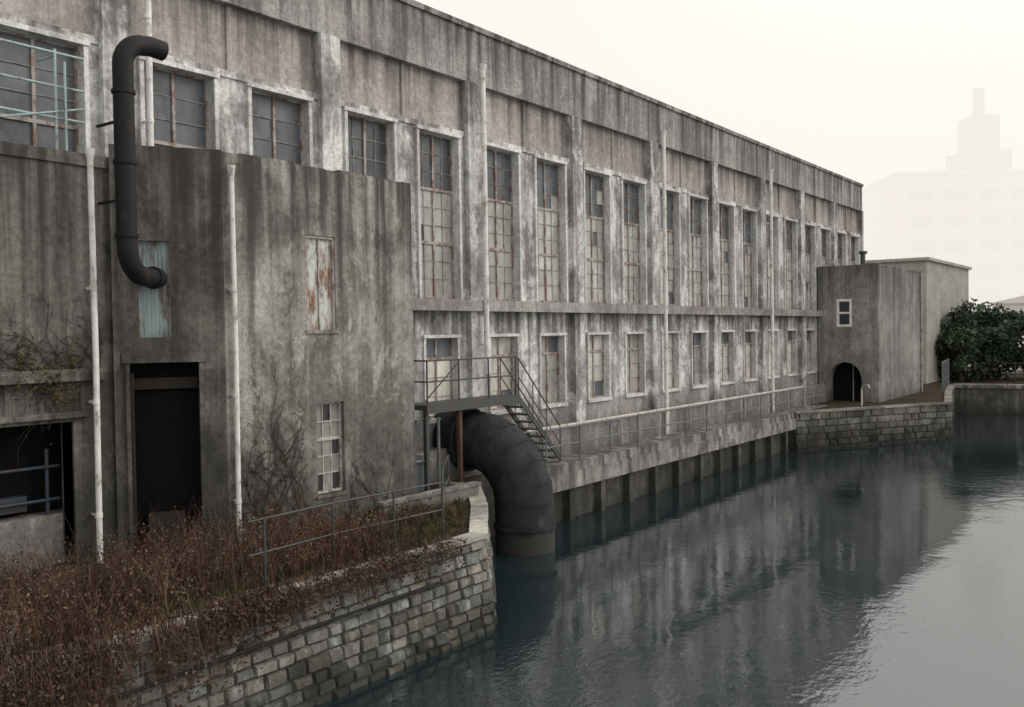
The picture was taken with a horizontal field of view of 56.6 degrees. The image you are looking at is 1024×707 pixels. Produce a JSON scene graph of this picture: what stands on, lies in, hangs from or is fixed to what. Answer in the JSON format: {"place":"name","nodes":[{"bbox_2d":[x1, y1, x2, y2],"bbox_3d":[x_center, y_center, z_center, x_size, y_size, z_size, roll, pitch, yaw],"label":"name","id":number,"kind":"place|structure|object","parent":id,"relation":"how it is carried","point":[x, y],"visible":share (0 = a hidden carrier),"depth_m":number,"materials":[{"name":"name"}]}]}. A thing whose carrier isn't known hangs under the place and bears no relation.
{"place":"outdoors","nodes":[
{"label":"outdoors","id":0,"kind":"place"},
{"bbox_2d":[0,364,1023,665],"bbox_3d":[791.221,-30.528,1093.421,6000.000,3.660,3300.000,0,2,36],"label":"ground","id":1,"kind":"structure","parent":0,"point":[988,400],"depth_m":45.26,"materials":[{"name":"soil"}]},
{"bbox_2d":[0,448,60,514],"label":"pipe rack","id":2,"kind":"object","parent":1,"relation":"on","point":[14,504],"visible":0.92,"depth_m":15.55,"materials":[{"name":"grey metal"}]},
{"bbox_2d":[0,141,415,564],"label":"concrete annex","id":3,"kind":"object","parent":1,"relation":"on","point":[324,281],"visible":0.89,"depth_m":16.99,"materials":[{"name":"grey concrete"}]},
{"bbox_2d":[0,38,85,150],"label":"roof railing","id":4,"kind":"object","parent":3,"relation":"on","point":[56,111],"visible":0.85,"depth_m":15.67,"materials":[{"name":"grey metal"}]},
{"bbox_2d":[84,148,102,562],"bbox_3d":[-7.011,0.057,15.868,0.335,6.900,0.170,0,2,36],"label":"drainpipe","id":5,"kind":"object","parent":3,"relation":"attached to","point":[92,287],"visible":0.98,"depth_m":15.79,"materials":[{"name":"white metal"}]},
{"bbox_2d":[96,35,168,288],"bbox_3d":[-6.314,-3.215,16.048,1.032,4.214,0.974,-2,2,-42],"label":"exhaust pipe","id":6,"kind":"object","parent":3,"relation":"attached to","point":[128,50],"visible":1,"depth_m":15.51,"materials":[{"name":"black metal"}]},
{"bbox_2d":[0,285,409,538],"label":"ivy","id":7,"kind":"object","parent":3,"relation":"attached to","point":[21,362],"visible":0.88,"depth_m":17.27,"materials":[{"name":"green plant"}]},
{"bbox_2d":[227,165,241,544],"bbox_3d":[-5.018,0.050,17.043,0.326,6.800,0.153,0,2,36],"label":"drainpipe","id":8,"kind":"object","parent":3,"relation":"attached to","point":[233,289],"visible":0.94,"depth_m":16.96,"materials":[{"name":"white metal"}]},
{"bbox_2d":[131,235,341,552],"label":"window frames","id":9,"kind":"structure","parent":3,"relation":"in","point":[167,382],"depth_m":17.00,"materials":[{"name":"grey metal"}]},
{"bbox_2d":[138,238,338,490],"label":"window panes","id":10,"kind":"structure","parent":3,"relation":"in","point":[154,303],"depth_m":18.78,"materials":[{"name":"grey glass"}]},
{"bbox_2d":[0,497,468,664],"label":"grass","id":11,"kind":"structure","parent":1,"relation":"on","point":[429,533],"depth_m":15.15,"materials":[{"name":"brown plant"}]},
{"bbox_2d":[0,468,472,706],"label":"dry shrubs","id":12,"kind":"object","parent":1,"relation":"on","point":[85,658],"visible":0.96,"depth_m":12.87,"materials":[{"name":"brown plant"}]},
{"bbox_2d":[2,481,497,706],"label":"stone retaining wall","id":13,"kind":"structure","parent":1,"relation":"on","point":[340,658],"depth_m":14.51,"materials":[{"name":"stone"}]},
{"bbox_2d":[86,580,442,706],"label":"wall cable pipe","id":14,"kind":"object","parent":13,"relation":"attached to","point":[230,656],"depth_m":13.15,"materials":[{"name":"black metal"}]},
{"bbox_2d":[247,455,449,587],"bbox_3d":[-1.996,2.860,17.356,1.368,1.074,7.789,0,1,18],"label":"bank railing","id":15,"kind":"object","parent":1,"relation":"on","point":[333,526],"visible":0.86,"depth_m":15.36,"materials":[{"name":"metal"}]},
{"bbox_2d":[375,481,480,516],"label":"concrete kerb","id":16,"kind":"structure","parent":1,"relation":"on","point":[466,490],"depth_m":20.47,"materials":[{"name":"grey concrete"}]},
{"bbox_2d":[415,416,440,492],"bbox_3d":[-2.378,2.397,22.603,0.645,1.785,1.385,0,2,36],"label":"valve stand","id":17,"kind":"object","parent":1,"relation":"on","point":[419,460],"visible":0.37,"depth_m":22.63,"materials":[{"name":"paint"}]},
{"bbox_2d":[0,0,863,575],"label":"walls","id":18,"kind":"structure","parent":1,"relation":"on","point":[406,70],"depth_m":27.83,"materials":[{"name":"concrete"}]},
{"bbox_2d":[139,0,153,145],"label":"drainpipe","id":19,"kind":"object","parent":18,"relation":"attached to","point":[147,17],"visible":0.88,"depth_m":17.40,"materials":[{"name":"grey metal"}]},
{"bbox_2d":[0,29,854,417],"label":"window frames","id":20,"kind":"structure","parent":18,"relation":"attached to","point":[34,121],"depth_m":27.55,"materials":[{"name":"grey metal"}]},
{"bbox_2d":[0,32,853,415],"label":"window panes","id":21,"kind":"object","parent":20,"relation":"in","point":[186,112],"visible":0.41,"depth_m":25.09,"materials":[{"name":"grey glass"}]},
{"bbox_2d":[477,63,489,373],"bbox_3d":[-0.781,-3.599,25.636,0.378,8.310,0.255,0,2,36],"label":"drainpipe","id":22,"kind":"object","parent":18,"relation":"attached to","point":[483,133],"visible":1,"depth_m":25.55,"materials":[{"name":"grey metal"}]},
{"bbox_2d":[432,408,555,555],"bbox_3d":[-0.413,3.739,24.192,3.365,4.690,1.660,0,2,36],"label":"water pipe","id":23,"kind":"object","parent":18,"relation":"attached to","point":[504,456],"visible":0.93,"depth_m":23.25,"materials":[{"name":"metal"}]},
{"bbox_2d":[658,130,668,433],"bbox_3d":[5.393,-2.497,33.800,0.369,10.760,0.238,0,2,36],"label":"drainpipe","id":24,"kind":"object","parent":18,"relation":"attached to","point":[664,251],"visible":0.94,"depth_m":33.71,"materials":[{"name":"grey metal"}]},
{"bbox_2d":[766,169,774,411],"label":"drainpipe","id":25,"kind":"object","parent":18,"relation":"attached to","point":[770,171],"visible":0.94,"depth_m":42.14,"materials":[{"name":"grey metal"}]},
{"bbox_2d":[547,405,825,521],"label":"quay walkway","id":26,"kind":"structure","parent":1,"relation":"on","point":[600,479],"depth_m":31.56,"materials":[{"name":"concrete"}]},
{"bbox_2d":[414,356,560,491],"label":"steel staircase","id":27,"kind":"structure","parent":26,"relation":"on","point":[458,406],"depth_m":24.04,"materials":[{"name":"grey metal"}]},
{"bbox_2d":[523,386,804,443],"bbox_3d":[6.978,2.336,35.741,0.090,0.963,23.943,0,2,36],"label":"service pipe","id":28,"kind":"object","parent":26,"relation":"on","point":[607,418],"visible":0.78,"depth_m":33.17,"materials":[{"name":"metal"}]},
{"bbox_2d":[545,384,822,465],"bbox_3d":[7.869,2.304,35.660,0.052,1.045,23.742,0,2,36],"label":"quay railing","id":29,"kind":"object","parent":26,"relation":"on","point":[662,425],"visible":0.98,"depth_m":31.74,"materials":[{"name":"metal"}]},
{"bbox_2d":[861,384,869,405],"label":"gooseneck pipe","id":30,"kind":"object","parent":1,"relation":"on","point":[862,393],"visible":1,"depth_m":45.45,"materials":[{"name":"grey metal"}]},
{"bbox_2d":[817,264,922,401],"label":"gatehouse","id":31,"kind":"object","parent":1,"relation":"on","point":[870,327],"visible":0.96,"depth_m":48.50,"materials":[{"name":"concrete"}]},
{"bbox_2d":[859,251,866,263],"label":"roof vent","id":32,"kind":"object","parent":31,"relation":"on","point":[862,253],"visible":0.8,"depth_m":50.43,"materials":[{"name":"metal"}]},
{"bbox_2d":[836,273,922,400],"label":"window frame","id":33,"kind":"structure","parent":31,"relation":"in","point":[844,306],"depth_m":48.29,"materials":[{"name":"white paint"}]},
{"bbox_2d":[791,385,955,450],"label":"stone platform wall","id":34,"kind":"structure","parent":1,"relation":"on","point":[846,427],"depth_m":43.72,"materials":[{"name":"stone"}]},
{"bbox_2d":[942,358,948,391],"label":"bank fence","id":35,"kind":"object","parent":1,"relation":"on","point":[945,373],"visible":0.88,"depth_m":56.62,"materials":[{"name":"metal"}]},
{"bbox_2d":[934,326,997,381],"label":"tree","id":36,"kind":"object","parent":1,"relation":"on","point":[957,351],"visible":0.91,"depth_m":63.07,"materials":[{"name":"green plant"}]},
{"bbox_2d":[940,297,1019,378],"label":"tree","id":37,"kind":"object","parent":1,"relation":"on","point":[978,320],"visible":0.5,"depth_m":64.34,"materials":[{"name":"green plant"}]},
{"bbox_2d":[954,383,1023,388],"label":"bank coping","id":38,"kind":"object","parent":1,"relation":"on","point":[1013,386],"visible":0.9,"depth_m":58.13,"materials":[{"name":"concrete"}]},
{"bbox_2d":[983,308,1023,378],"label":"tree","id":39,"kind":"object","parent":1,"relation":"on","point":[1017,356],"visible":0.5,"depth_m":64.38,"materials":[{"name":"green plant"}]},
{"bbox_2d":[1002,362,1023,381],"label":"boundary fence","id":40,"kind":"object","parent":1,"relation":"on","point":[1015,363],"visible":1,"depth_m":62.27,"materials":[{"name":"metal"}]},
{"bbox_2d":[313,413,1023,706],"bbox_3d":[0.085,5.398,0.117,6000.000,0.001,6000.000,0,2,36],"label":"water","id":41,"kind":"structure","parent":0,"point":[886,575],"depth_m":19.23,"materials":[{"name":"grey liquid"}]},
{"bbox_2d":[415,0,1023,187],"label":"sky","id":42,"kind":"structure","parent":0,"point":[865,92],"materials":[{"name":"white"}]},
{"bbox_2d":[865,257,971,383],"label":"warehouse","id":43,"kind":"structure","parent":0,"point":[945,286],"depth_m":63.73,"materials":[{"name":"grey concrete"}]},
{"bbox_2d":[862,87,1023,311],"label":"office building","id":44,"kind":"structure","parent":0,"point":[966,207],"depth_m":148.30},
{"bbox_2d":[988,296,1023,369],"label":"storage shed","id":45,"kind":"structure","parent":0,"point":[1016,303],"depth_m":78.40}
]}

